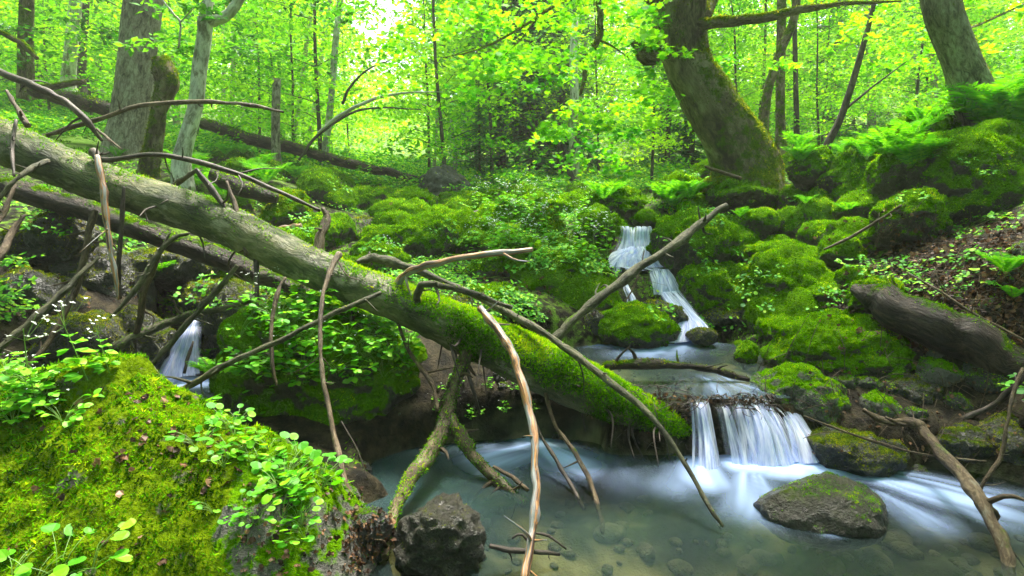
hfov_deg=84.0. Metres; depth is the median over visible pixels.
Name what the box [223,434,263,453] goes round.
creeping plant
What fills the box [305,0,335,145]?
birch tree
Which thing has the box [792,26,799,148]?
thin tree
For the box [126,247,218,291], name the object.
mossy boulder
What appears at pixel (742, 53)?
young tree
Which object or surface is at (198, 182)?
fern
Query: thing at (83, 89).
forest tree
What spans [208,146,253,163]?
mossy stone
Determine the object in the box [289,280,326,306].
leafy plant
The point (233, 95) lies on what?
birch tree
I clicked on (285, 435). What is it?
creeping plant
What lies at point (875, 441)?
thin twig
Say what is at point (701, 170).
mossy stone
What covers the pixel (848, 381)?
mossy stone
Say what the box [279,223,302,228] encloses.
rotten log
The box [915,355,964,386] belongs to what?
mossy stone
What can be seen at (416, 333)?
leafy plant
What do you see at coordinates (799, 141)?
fern
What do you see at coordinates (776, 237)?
mossy stone
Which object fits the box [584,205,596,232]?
white flower plant
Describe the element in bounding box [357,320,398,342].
leafy plant
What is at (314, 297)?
creeping plant
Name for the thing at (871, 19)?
thin tree
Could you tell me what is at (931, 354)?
mossy stone
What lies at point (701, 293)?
mossy boulder
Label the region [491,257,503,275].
mossy boulder
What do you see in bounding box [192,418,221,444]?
creeping plant
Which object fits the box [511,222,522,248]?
white flower plant
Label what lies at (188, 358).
dead branch
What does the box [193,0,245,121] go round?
birch tree
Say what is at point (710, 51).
forest tree
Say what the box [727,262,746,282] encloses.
mossy stone
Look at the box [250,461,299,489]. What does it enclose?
creeping plant
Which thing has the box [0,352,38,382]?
leafy plant
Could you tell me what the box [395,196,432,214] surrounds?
mossy stone
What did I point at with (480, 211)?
mossy stone
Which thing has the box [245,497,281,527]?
creeping plant
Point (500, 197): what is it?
white flower plant
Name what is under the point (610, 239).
white flower plant
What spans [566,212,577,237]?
white flower plant
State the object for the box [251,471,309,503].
creeping plant
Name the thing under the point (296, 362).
leafy plant
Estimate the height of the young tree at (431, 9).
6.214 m
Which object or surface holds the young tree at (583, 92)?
on the ground
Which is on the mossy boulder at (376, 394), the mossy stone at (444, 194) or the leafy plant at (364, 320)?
the leafy plant at (364, 320)
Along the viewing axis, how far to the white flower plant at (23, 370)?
1.94 m
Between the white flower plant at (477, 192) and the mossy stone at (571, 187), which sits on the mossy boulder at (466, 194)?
the white flower plant at (477, 192)
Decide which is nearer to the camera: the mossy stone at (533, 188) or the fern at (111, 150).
the fern at (111, 150)
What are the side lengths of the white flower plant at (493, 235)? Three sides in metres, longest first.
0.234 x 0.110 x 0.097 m
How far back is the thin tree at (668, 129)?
9.70 m
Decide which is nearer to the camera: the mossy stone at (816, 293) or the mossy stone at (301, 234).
the mossy stone at (816, 293)
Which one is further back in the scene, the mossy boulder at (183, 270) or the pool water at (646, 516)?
the mossy boulder at (183, 270)
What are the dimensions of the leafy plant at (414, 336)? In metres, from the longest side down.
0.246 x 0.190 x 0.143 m
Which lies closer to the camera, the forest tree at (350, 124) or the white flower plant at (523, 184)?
the white flower plant at (523, 184)
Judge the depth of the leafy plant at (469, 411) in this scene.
2.87 m
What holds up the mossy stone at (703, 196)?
on the ground
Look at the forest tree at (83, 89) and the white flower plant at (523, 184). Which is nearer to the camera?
the white flower plant at (523, 184)
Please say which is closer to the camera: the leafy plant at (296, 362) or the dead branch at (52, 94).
the leafy plant at (296, 362)
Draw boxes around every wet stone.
[361,460,371,473]
[493,373,506,382]
[498,381,508,389]
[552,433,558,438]
[733,340,741,344]
[911,463,927,471]
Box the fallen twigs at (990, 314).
[757,197,1023,467]
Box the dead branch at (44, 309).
[0,256,100,356]
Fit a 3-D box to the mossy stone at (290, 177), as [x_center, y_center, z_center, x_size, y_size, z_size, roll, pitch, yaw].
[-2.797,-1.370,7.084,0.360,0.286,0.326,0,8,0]
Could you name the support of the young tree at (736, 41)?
on the ground
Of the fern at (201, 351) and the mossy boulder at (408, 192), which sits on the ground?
the mossy boulder at (408, 192)
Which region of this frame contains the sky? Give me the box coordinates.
[2,0,1023,113]
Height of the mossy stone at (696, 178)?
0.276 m
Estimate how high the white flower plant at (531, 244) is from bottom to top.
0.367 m
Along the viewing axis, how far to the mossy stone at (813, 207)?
4.87 m
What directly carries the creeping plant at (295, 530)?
on the mossy boulder at (177, 532)
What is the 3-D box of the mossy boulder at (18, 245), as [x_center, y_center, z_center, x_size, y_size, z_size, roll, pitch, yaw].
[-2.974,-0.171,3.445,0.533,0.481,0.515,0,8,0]
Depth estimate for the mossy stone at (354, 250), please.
4.42 m
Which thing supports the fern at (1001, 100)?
on the mossy boulder at (995, 144)
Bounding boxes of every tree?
[0,0,112,110]
[0,0,116,111]
[0,0,117,99]
[0,0,120,102]
[0,0,121,118]
[0,0,166,91]
[0,0,169,121]
[0,0,257,159]
[0,1,49,104]
[2,0,248,134]
[57,0,288,124]
[60,0,81,91]
[62,0,170,94]
[88,1,188,123]
[92,0,256,128]
[108,2,247,107]
[113,0,369,190]
[134,54,179,177]
[157,0,266,137]
[172,0,255,131]
[175,0,402,142]
[179,0,345,152]
[179,0,423,149]
[192,1,273,124]
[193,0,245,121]
[203,0,341,154]
[203,0,369,157]
[205,0,327,139]
[225,0,322,141]
[226,16,236,145]
[228,0,364,145]
[235,0,365,140]
[243,0,415,149]
[249,0,347,137]
[254,1,371,136]
[271,78,281,163]
[283,0,382,165]
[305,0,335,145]
[307,0,390,154]
[344,0,546,168]
[350,0,583,162]
[360,0,501,167]
[370,0,901,192]
[370,1,467,160]
[386,2,510,161]
[395,0,578,184]
[399,1,523,155]
[408,0,550,164]
[420,0,614,168]
[423,0,527,169]
[432,95,446,166]
[436,110,477,168]
[455,5,608,118]
[499,0,664,180]
[530,0,655,181]
[539,1,661,167]
[544,0,656,153]
[547,0,660,153]
[556,95,601,182]
[557,95,564,174]
[577,0,729,192]
[592,0,684,142]
[609,0,786,165]
[619,1,790,140]
[623,15,722,167]
[640,0,845,137]
[664,81,670,158]
[665,0,825,154]
[673,0,822,144]
[708,0,837,155]
[708,0,859,140]
[713,0,818,122]
[739,0,1021,133]
[750,0,891,144]
[754,0,917,121]
[759,0,800,132]
[769,0,896,143]
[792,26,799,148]
[802,7,910,126]
[823,0,999,149]
[829,0,1016,124]
[847,0,941,109]
[850,2,922,118]
[855,0,1023,126]
[857,0,1022,106]
[862,0,1018,115]
[871,0,1023,118]
[879,1,976,99]
[882,0,1021,103]
[896,3,1023,114]
[912,4,1005,107]
[929,0,1023,85]
[967,0,1023,78]
[982,0,1023,85]
[999,20,1023,70]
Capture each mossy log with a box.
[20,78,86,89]
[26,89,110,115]
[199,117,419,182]
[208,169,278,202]
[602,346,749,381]
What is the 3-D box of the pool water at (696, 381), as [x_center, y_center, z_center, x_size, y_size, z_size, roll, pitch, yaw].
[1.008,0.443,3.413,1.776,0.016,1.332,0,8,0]
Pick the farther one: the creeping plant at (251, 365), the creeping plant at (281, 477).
the creeping plant at (251, 365)
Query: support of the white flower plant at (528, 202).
on the mossy boulder at (493, 209)
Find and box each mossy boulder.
[0,220,32,259]
[0,264,90,313]
[0,349,376,575]
[21,211,100,265]
[22,309,127,363]
[49,244,157,313]
[115,304,175,371]
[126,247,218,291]
[177,278,217,321]
[197,277,270,361]
[209,290,427,425]
[253,169,286,181]
[257,189,312,226]
[294,212,345,248]
[341,253,361,264]
[342,183,359,198]
[354,184,391,211]
[354,215,372,224]
[356,224,393,240]
[390,185,435,206]
[390,210,459,260]
[440,190,488,208]
[445,290,486,307]
[468,214,504,239]
[468,281,520,300]
[483,198,534,224]
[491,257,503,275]
[520,206,567,237]
[536,191,592,215]
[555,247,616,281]
[569,209,629,249]
[584,308,603,335]
[597,300,681,348]
[598,185,647,220]
[631,208,659,229]
[643,298,688,323]
[645,206,745,277]
[654,215,671,228]
[673,260,734,318]
[685,326,718,345]
[704,178,778,210]
[704,306,744,331]
[733,339,759,362]
[735,243,834,302]
[736,238,796,263]
[738,206,780,240]
[750,361,850,423]
[754,312,789,341]
[759,307,917,378]
[777,205,804,238]
[784,144,835,191]
[807,420,909,477]
[813,152,875,192]
[819,301,831,310]
[843,275,904,313]
[856,118,1023,223]
[859,230,867,240]
[865,186,954,250]
[878,110,962,153]
[879,372,944,403]
[935,422,992,464]
[978,411,1023,465]
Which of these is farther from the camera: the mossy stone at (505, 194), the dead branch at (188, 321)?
the mossy stone at (505, 194)
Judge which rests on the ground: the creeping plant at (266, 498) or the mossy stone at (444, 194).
the mossy stone at (444, 194)
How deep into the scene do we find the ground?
2.90 m
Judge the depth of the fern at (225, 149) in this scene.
7.54 m
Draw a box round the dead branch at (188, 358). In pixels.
[183,341,193,373]
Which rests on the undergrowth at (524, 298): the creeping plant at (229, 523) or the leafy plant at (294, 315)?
the leafy plant at (294, 315)
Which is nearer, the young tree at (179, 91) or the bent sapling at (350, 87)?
the bent sapling at (350, 87)
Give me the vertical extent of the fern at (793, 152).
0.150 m
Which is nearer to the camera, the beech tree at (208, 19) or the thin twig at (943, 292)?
the thin twig at (943, 292)
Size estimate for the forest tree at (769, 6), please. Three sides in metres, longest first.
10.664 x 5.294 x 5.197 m
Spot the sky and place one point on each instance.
(388, 2)
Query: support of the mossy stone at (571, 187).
on the ground
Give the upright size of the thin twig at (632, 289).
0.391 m
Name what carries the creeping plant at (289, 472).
on the mossy boulder at (177, 532)
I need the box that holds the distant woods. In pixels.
[0,0,1023,159]
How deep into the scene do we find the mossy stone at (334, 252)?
4.15 m
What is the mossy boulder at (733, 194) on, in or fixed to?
on the ground
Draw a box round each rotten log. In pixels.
[0,174,303,292]
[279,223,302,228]
[850,282,1023,376]
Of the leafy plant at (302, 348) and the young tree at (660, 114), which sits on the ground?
the young tree at (660, 114)
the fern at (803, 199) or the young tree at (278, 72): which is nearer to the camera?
the fern at (803, 199)
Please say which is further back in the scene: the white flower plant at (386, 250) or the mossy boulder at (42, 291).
the white flower plant at (386, 250)
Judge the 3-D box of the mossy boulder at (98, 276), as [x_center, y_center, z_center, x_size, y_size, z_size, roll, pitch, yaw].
[-2.555,0.098,3.582,0.570,0.757,0.617,5,9,33]
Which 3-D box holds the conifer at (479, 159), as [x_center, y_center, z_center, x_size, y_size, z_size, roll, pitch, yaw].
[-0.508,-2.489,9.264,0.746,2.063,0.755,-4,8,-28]
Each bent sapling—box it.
[298,107,420,160]
[317,91,442,133]
[341,60,390,104]
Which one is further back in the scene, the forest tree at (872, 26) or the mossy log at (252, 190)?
the forest tree at (872, 26)
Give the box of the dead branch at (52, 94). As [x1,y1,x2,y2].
[0,68,103,141]
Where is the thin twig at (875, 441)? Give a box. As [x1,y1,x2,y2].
[804,415,986,461]
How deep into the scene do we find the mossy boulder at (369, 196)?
6.42 m
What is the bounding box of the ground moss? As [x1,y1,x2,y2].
[1,138,1023,469]
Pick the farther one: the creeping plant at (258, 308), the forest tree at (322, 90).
the forest tree at (322, 90)
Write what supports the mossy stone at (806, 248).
on the ground
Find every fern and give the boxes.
[99,145,126,156]
[157,260,175,270]
[162,158,212,169]
[164,149,212,159]
[184,357,216,378]
[194,168,210,186]
[194,170,254,197]
[194,347,217,358]
[208,143,235,155]
[229,141,252,153]
[237,160,295,183]
[240,152,276,165]
[284,165,310,178]
[582,179,630,200]
[644,181,694,195]
[657,192,684,206]
[659,192,680,203]
[662,179,702,185]
[668,181,714,199]
[731,206,750,217]
[779,130,822,149]
[780,143,816,161]
[791,146,820,160]
[795,194,818,203]
[829,138,862,153]
[832,201,857,209]
[840,132,883,159]
[853,123,928,156]
[862,141,885,155]
[879,137,954,167]
[884,107,963,138]
[885,131,952,160]
[895,103,953,120]
[912,141,946,162]
[926,72,1023,124]
[942,81,1023,119]
[968,81,1023,122]
[972,250,1023,273]
[990,281,1023,297]
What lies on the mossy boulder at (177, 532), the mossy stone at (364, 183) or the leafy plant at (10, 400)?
the leafy plant at (10, 400)
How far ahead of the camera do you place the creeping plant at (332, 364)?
2.64 m
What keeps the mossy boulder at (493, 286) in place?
on the ground
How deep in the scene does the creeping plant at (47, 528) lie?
1.61 m
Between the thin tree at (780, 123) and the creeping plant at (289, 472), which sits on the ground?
the thin tree at (780, 123)
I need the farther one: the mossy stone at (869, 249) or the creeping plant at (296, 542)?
the mossy stone at (869, 249)
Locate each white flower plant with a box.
[0,351,43,423]
[8,311,55,404]
[45,297,101,382]
[87,315,120,373]
[240,272,260,314]
[268,269,286,301]
[379,235,390,269]
[464,226,474,252]
[469,216,481,247]
[471,176,483,203]
[482,185,491,207]
[483,201,490,225]
[483,218,498,259]
[485,217,494,249]
[489,218,498,246]
[493,211,502,237]
[494,179,505,208]
[497,213,507,248]
[500,198,516,242]
[501,229,511,258]
[503,183,511,210]
[510,179,521,204]
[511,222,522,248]
[513,218,531,245]
[518,172,526,194]
[519,199,531,227]
[522,180,534,214]
[524,217,540,260]
[533,211,546,234]
[537,237,546,262]
[540,197,552,243]
[550,192,561,223]
[561,205,570,232]
[564,231,575,261]
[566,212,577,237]
[569,200,581,232]
[572,207,591,247]
[576,226,586,255]
[578,186,588,211]
[583,192,592,204]
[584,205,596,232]
[587,225,600,258]
[591,214,604,239]
[596,212,611,253]
[603,213,614,245]
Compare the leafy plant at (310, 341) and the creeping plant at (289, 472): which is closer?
the creeping plant at (289, 472)
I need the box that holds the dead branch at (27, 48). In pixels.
[0,30,38,59]
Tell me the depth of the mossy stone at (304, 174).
6.43 m
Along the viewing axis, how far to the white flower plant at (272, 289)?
2.80 m
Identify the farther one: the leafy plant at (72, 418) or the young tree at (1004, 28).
the young tree at (1004, 28)
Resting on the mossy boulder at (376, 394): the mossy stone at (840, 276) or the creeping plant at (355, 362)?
the creeping plant at (355, 362)
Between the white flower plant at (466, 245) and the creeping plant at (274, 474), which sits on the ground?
the white flower plant at (466, 245)
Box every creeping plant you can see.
[0,549,86,575]
[8,545,36,575]
[14,523,110,575]
[70,518,135,575]
[164,425,201,451]
[187,501,220,513]
[190,393,221,405]
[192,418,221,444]
[195,434,249,460]
[200,450,233,467]
[204,402,241,425]
[204,411,244,427]
[215,414,249,434]
[216,404,255,421]
[217,513,252,525]
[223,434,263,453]
[223,512,259,522]
[226,298,248,312]
[228,489,257,511]
[229,438,266,460]
[231,501,276,518]
[233,506,253,526]
[235,427,267,434]
[236,358,251,366]
[236,450,265,458]
[237,440,286,473]
[240,304,271,314]
[240,429,279,449]
[245,313,268,322]
[245,361,280,369]
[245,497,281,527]
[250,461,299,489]
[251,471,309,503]
[252,354,280,360]
[257,468,287,490]
[259,446,306,471]
[262,455,305,478]
[265,472,309,494]
[271,462,306,485]
[273,535,314,547]
[274,358,301,367]
[274,471,315,490]
[274,479,312,499]
[276,441,312,475]
[277,431,314,459]
[277,468,307,482]
[277,470,307,479]
[277,483,308,518]
[279,470,300,485]
[280,497,321,523]
[280,519,311,538]
[283,290,320,308]
[286,451,312,462]
[287,450,322,494]
[288,487,314,500]
[290,290,329,311]
[290,365,319,385]
[291,501,314,523]
[292,318,330,336]
[292,496,323,528]
[304,294,318,312]
[309,310,333,332]
[309,365,341,369]
[311,471,351,489]
[312,452,352,489]
[315,360,347,371]
[317,330,344,339]
[318,453,336,477]
[319,357,361,375]
[322,345,353,353]
[328,320,363,337]
[330,350,358,374]
[343,308,365,320]
[344,334,372,356]
[354,318,395,332]
[357,317,380,338]
[365,364,400,376]
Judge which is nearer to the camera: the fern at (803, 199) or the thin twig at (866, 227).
the thin twig at (866, 227)
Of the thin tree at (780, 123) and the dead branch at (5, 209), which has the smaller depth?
the dead branch at (5, 209)
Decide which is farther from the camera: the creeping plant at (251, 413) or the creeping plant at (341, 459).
the creeping plant at (251, 413)
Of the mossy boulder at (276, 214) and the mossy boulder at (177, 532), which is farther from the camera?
the mossy boulder at (276, 214)
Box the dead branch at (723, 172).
[704,165,741,179]
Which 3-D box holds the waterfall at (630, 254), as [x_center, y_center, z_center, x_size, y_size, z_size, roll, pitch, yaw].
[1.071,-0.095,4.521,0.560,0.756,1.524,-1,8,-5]
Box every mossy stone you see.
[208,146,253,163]
[211,243,263,278]
[221,194,255,212]
[223,156,250,173]
[238,170,257,179]
[259,159,285,177]
[261,187,310,204]
[278,226,324,250]
[283,157,300,167]
[285,168,298,183]
[295,165,341,185]
[296,171,343,200]
[316,211,358,246]
[320,187,361,211]
[326,166,355,187]
[328,250,348,256]
[349,241,374,256]
[350,217,356,231]
[355,182,373,187]
[356,224,393,243]
[361,241,411,272]
[368,197,406,217]
[370,209,411,224]
[374,185,394,193]
[395,180,418,187]
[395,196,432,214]
[429,193,439,203]
[431,203,453,214]
[438,190,455,201]
[442,208,478,236]
[444,195,476,210]
[455,228,500,254]
[464,257,500,276]
[468,179,484,190]
[475,208,487,215]
[477,200,495,209]
[483,187,502,200]
[485,236,538,250]
[494,192,515,202]
[498,233,550,278]
[500,229,541,241]
[501,223,516,237]
[505,181,527,196]
[516,185,545,198]
[518,189,536,198]
[518,249,571,296]
[522,191,547,207]
[539,232,573,248]
[554,272,621,310]
[563,181,588,192]
[568,238,593,251]
[573,187,587,193]
[577,203,611,219]
[584,183,613,202]
[652,170,693,197]
[676,195,707,211]
[689,159,709,178]
[691,174,702,184]
[694,192,713,209]
[717,261,736,265]
[719,260,732,268]
[720,283,745,310]
[724,212,738,223]
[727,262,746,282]
[738,223,760,244]
[742,286,820,333]
[763,233,789,241]
[775,184,806,210]
[776,238,818,259]
[781,144,805,167]
[795,219,837,245]
[797,195,834,204]
[797,197,833,220]
[805,186,832,200]
[807,281,842,302]
[817,216,868,245]
[817,228,867,267]
[831,172,864,201]
[831,188,879,220]
[832,374,858,388]
[833,264,871,287]
[848,141,867,154]
[855,375,879,389]
[859,388,902,417]
[860,238,885,253]
[879,380,897,394]
[904,406,928,420]
[905,385,927,396]
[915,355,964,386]
[921,346,943,357]
[940,288,966,301]
[943,391,973,411]
[956,307,978,316]
[961,362,1008,393]
[978,294,1003,312]
[995,267,1023,289]
[1001,324,1012,339]
[1003,241,1023,255]
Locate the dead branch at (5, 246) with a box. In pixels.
[0,214,26,260]
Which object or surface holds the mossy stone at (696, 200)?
on the ground
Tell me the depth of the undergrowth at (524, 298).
3.78 m
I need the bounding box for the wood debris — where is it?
[616,380,788,453]
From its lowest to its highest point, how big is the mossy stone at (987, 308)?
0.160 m
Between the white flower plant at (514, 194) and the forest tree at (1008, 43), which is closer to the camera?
the white flower plant at (514, 194)
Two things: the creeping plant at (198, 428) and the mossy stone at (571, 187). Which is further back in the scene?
the mossy stone at (571, 187)
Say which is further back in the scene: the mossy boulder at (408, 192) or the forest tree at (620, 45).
the forest tree at (620, 45)
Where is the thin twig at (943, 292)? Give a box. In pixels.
[906,266,1023,340]
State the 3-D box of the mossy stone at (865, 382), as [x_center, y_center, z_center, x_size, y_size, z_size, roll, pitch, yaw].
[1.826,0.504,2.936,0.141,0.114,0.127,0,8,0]
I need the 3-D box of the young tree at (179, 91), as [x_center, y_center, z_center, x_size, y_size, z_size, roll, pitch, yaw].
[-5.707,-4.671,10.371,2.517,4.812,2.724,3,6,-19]
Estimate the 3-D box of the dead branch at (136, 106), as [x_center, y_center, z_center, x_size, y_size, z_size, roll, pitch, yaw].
[-2.420,-1.085,3.776,1.797,0.346,0.252,1,8,7]
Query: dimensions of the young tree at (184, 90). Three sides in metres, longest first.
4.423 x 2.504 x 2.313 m
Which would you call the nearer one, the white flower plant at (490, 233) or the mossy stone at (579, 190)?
the white flower plant at (490, 233)
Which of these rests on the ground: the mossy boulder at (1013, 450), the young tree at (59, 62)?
the young tree at (59, 62)
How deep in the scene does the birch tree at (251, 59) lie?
11.47 m
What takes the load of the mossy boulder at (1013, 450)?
in the pool water at (646, 516)
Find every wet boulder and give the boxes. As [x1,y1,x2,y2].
[350,505,393,562]
[392,492,486,575]
[753,470,887,537]
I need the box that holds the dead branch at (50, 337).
[25,278,79,366]
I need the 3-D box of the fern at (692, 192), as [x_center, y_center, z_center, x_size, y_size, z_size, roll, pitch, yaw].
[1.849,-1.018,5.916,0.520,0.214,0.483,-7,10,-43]
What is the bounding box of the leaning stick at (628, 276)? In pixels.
[549,203,728,343]
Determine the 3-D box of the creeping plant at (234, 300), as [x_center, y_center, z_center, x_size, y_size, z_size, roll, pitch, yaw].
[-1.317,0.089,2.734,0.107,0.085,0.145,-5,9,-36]
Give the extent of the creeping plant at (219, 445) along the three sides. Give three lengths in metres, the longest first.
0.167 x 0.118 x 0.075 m
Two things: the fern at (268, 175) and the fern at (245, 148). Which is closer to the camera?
the fern at (268, 175)
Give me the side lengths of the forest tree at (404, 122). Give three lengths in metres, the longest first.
21.041 x 9.241 x 8.913 m
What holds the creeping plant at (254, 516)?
on the mossy boulder at (177, 532)
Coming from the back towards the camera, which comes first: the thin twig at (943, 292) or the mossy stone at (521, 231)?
the mossy stone at (521, 231)
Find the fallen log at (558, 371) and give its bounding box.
[0,89,723,575]
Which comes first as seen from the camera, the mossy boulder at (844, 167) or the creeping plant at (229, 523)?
the creeping plant at (229, 523)
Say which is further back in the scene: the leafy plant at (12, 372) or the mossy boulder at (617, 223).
the mossy boulder at (617, 223)
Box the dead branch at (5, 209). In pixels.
[0,183,16,222]
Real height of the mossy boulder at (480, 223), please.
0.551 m
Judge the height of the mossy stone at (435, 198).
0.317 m
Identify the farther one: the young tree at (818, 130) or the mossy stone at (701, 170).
the young tree at (818, 130)
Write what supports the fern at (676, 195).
on the ground
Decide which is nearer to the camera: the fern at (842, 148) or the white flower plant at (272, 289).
the white flower plant at (272, 289)
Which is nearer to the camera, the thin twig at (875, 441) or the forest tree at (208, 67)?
the thin twig at (875, 441)
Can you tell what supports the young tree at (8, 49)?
on the ground
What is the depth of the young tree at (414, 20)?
11.35 m
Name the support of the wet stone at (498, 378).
on the ground
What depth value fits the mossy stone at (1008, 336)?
2.85 m
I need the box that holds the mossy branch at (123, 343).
[104,297,259,352]
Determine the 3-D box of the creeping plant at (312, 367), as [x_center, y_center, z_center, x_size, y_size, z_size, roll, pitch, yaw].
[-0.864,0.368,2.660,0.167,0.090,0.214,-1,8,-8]
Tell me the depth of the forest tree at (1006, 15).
15.38 m
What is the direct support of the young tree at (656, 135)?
on the ground
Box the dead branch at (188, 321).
[151,264,238,365]
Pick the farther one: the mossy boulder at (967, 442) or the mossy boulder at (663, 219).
the mossy boulder at (663, 219)
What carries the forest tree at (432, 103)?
on the ground
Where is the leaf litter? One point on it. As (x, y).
(1009, 314)
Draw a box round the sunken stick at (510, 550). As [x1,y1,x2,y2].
[489,532,566,560]
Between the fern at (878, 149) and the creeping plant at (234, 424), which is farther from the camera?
the fern at (878, 149)
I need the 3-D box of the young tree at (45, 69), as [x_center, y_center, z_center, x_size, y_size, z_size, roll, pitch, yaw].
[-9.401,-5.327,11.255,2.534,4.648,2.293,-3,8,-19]
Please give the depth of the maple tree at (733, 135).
5.46 m
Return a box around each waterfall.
[160,320,199,376]
[608,226,707,342]
[691,399,818,469]
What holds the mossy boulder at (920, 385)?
on the ground
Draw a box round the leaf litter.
[5,184,1023,575]
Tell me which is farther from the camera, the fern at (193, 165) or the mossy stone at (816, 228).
the fern at (193, 165)
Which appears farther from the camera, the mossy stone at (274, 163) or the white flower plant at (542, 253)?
the mossy stone at (274, 163)
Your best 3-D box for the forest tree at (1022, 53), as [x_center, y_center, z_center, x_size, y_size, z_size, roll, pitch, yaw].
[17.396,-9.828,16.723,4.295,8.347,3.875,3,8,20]
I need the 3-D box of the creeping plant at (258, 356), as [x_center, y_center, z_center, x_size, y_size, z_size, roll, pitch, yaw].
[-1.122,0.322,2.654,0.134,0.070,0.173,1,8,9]
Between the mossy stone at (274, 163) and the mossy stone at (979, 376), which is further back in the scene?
the mossy stone at (274, 163)
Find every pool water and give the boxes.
[167,372,213,400]
[366,437,1023,575]
[574,341,794,398]
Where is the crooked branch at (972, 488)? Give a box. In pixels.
[862,367,1023,566]
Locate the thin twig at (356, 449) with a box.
[341,421,368,479]
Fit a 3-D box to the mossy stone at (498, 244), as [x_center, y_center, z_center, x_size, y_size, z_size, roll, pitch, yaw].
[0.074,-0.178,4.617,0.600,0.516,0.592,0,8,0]
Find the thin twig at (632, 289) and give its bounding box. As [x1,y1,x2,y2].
[624,250,666,301]
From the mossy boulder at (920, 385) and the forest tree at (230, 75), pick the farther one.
the forest tree at (230, 75)
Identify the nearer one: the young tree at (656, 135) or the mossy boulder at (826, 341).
the mossy boulder at (826, 341)
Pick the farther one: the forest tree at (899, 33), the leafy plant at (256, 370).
the forest tree at (899, 33)
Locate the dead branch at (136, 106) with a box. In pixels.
[42,98,283,137]
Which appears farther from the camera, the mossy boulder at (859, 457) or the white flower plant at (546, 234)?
the white flower plant at (546, 234)
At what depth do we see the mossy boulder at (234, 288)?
3.35 m
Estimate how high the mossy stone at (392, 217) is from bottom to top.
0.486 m
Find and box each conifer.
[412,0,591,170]
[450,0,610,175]
[463,71,498,183]
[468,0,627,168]
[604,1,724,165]
[641,2,729,173]
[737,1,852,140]
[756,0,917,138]
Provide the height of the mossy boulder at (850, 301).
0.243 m
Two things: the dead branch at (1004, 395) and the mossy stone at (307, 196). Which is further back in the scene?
the mossy stone at (307, 196)
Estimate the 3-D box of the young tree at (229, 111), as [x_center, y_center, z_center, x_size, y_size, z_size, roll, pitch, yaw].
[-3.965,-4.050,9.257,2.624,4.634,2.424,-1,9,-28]
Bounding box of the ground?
[0,71,1023,503]
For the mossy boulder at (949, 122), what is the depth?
4.79 m
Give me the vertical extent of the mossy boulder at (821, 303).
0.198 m
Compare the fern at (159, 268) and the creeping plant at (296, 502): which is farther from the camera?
the fern at (159, 268)
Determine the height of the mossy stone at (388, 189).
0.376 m
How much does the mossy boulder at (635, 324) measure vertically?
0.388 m
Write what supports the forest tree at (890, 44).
on the ground
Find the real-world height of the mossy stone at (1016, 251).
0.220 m
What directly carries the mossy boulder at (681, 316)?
on the ground
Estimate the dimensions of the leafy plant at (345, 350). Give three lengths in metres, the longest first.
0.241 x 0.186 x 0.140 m
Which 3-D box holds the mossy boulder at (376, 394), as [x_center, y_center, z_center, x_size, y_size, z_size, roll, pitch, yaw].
[-0.999,0.529,3.111,1.125,1.083,0.950,0,8,0]
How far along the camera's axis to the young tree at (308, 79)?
13.07 m
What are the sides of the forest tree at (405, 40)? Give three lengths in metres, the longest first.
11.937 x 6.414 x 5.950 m
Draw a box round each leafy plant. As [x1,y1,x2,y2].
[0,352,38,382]
[0,355,69,390]
[0,368,70,403]
[0,385,66,409]
[0,393,31,425]
[0,394,32,414]
[5,355,77,394]
[18,381,103,427]
[207,310,261,338]
[216,346,269,375]
[224,349,271,378]
[239,294,305,326]
[240,297,298,325]
[257,335,294,362]
[259,333,301,362]
[260,301,317,330]
[267,304,307,320]
[274,340,323,372]
[277,314,330,346]
[279,319,311,339]
[282,366,316,386]
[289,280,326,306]
[292,327,317,350]
[296,285,334,303]
[320,290,354,314]
[324,288,358,318]
[339,329,379,350]
[339,365,367,385]
[342,332,385,358]
[342,352,379,383]
[349,310,381,331]
[356,317,394,334]
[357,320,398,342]
[372,336,424,361]
[381,341,412,359]
[384,326,418,342]
[386,333,421,361]
[396,326,419,341]
[396,359,415,372]
[466,404,484,413]
[497,401,511,411]
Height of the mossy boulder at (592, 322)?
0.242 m
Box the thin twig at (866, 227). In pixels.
[824,201,901,249]
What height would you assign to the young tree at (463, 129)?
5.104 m
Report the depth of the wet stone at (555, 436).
2.90 m
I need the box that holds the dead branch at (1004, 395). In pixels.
[961,373,1023,418]
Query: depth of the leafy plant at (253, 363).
2.60 m
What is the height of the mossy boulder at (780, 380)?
0.413 m
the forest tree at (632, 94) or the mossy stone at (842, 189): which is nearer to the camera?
the mossy stone at (842, 189)
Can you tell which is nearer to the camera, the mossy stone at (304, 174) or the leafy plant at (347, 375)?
the leafy plant at (347, 375)
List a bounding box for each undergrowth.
[0,79,954,193]
[0,144,1023,399]
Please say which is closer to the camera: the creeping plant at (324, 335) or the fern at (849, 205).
the creeping plant at (324, 335)
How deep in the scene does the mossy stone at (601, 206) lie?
6.00 m
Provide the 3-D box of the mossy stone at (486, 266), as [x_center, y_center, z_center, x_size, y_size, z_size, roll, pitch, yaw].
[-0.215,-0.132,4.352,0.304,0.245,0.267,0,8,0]
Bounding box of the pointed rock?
[418,164,470,195]
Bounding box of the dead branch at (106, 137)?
[96,128,121,149]
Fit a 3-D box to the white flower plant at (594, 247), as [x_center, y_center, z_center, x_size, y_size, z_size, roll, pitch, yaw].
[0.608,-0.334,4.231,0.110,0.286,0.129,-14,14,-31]
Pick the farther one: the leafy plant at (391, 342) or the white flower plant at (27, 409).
the leafy plant at (391, 342)
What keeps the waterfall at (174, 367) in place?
on the ground
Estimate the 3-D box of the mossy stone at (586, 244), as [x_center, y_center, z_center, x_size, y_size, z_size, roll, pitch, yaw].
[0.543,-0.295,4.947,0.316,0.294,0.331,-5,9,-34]

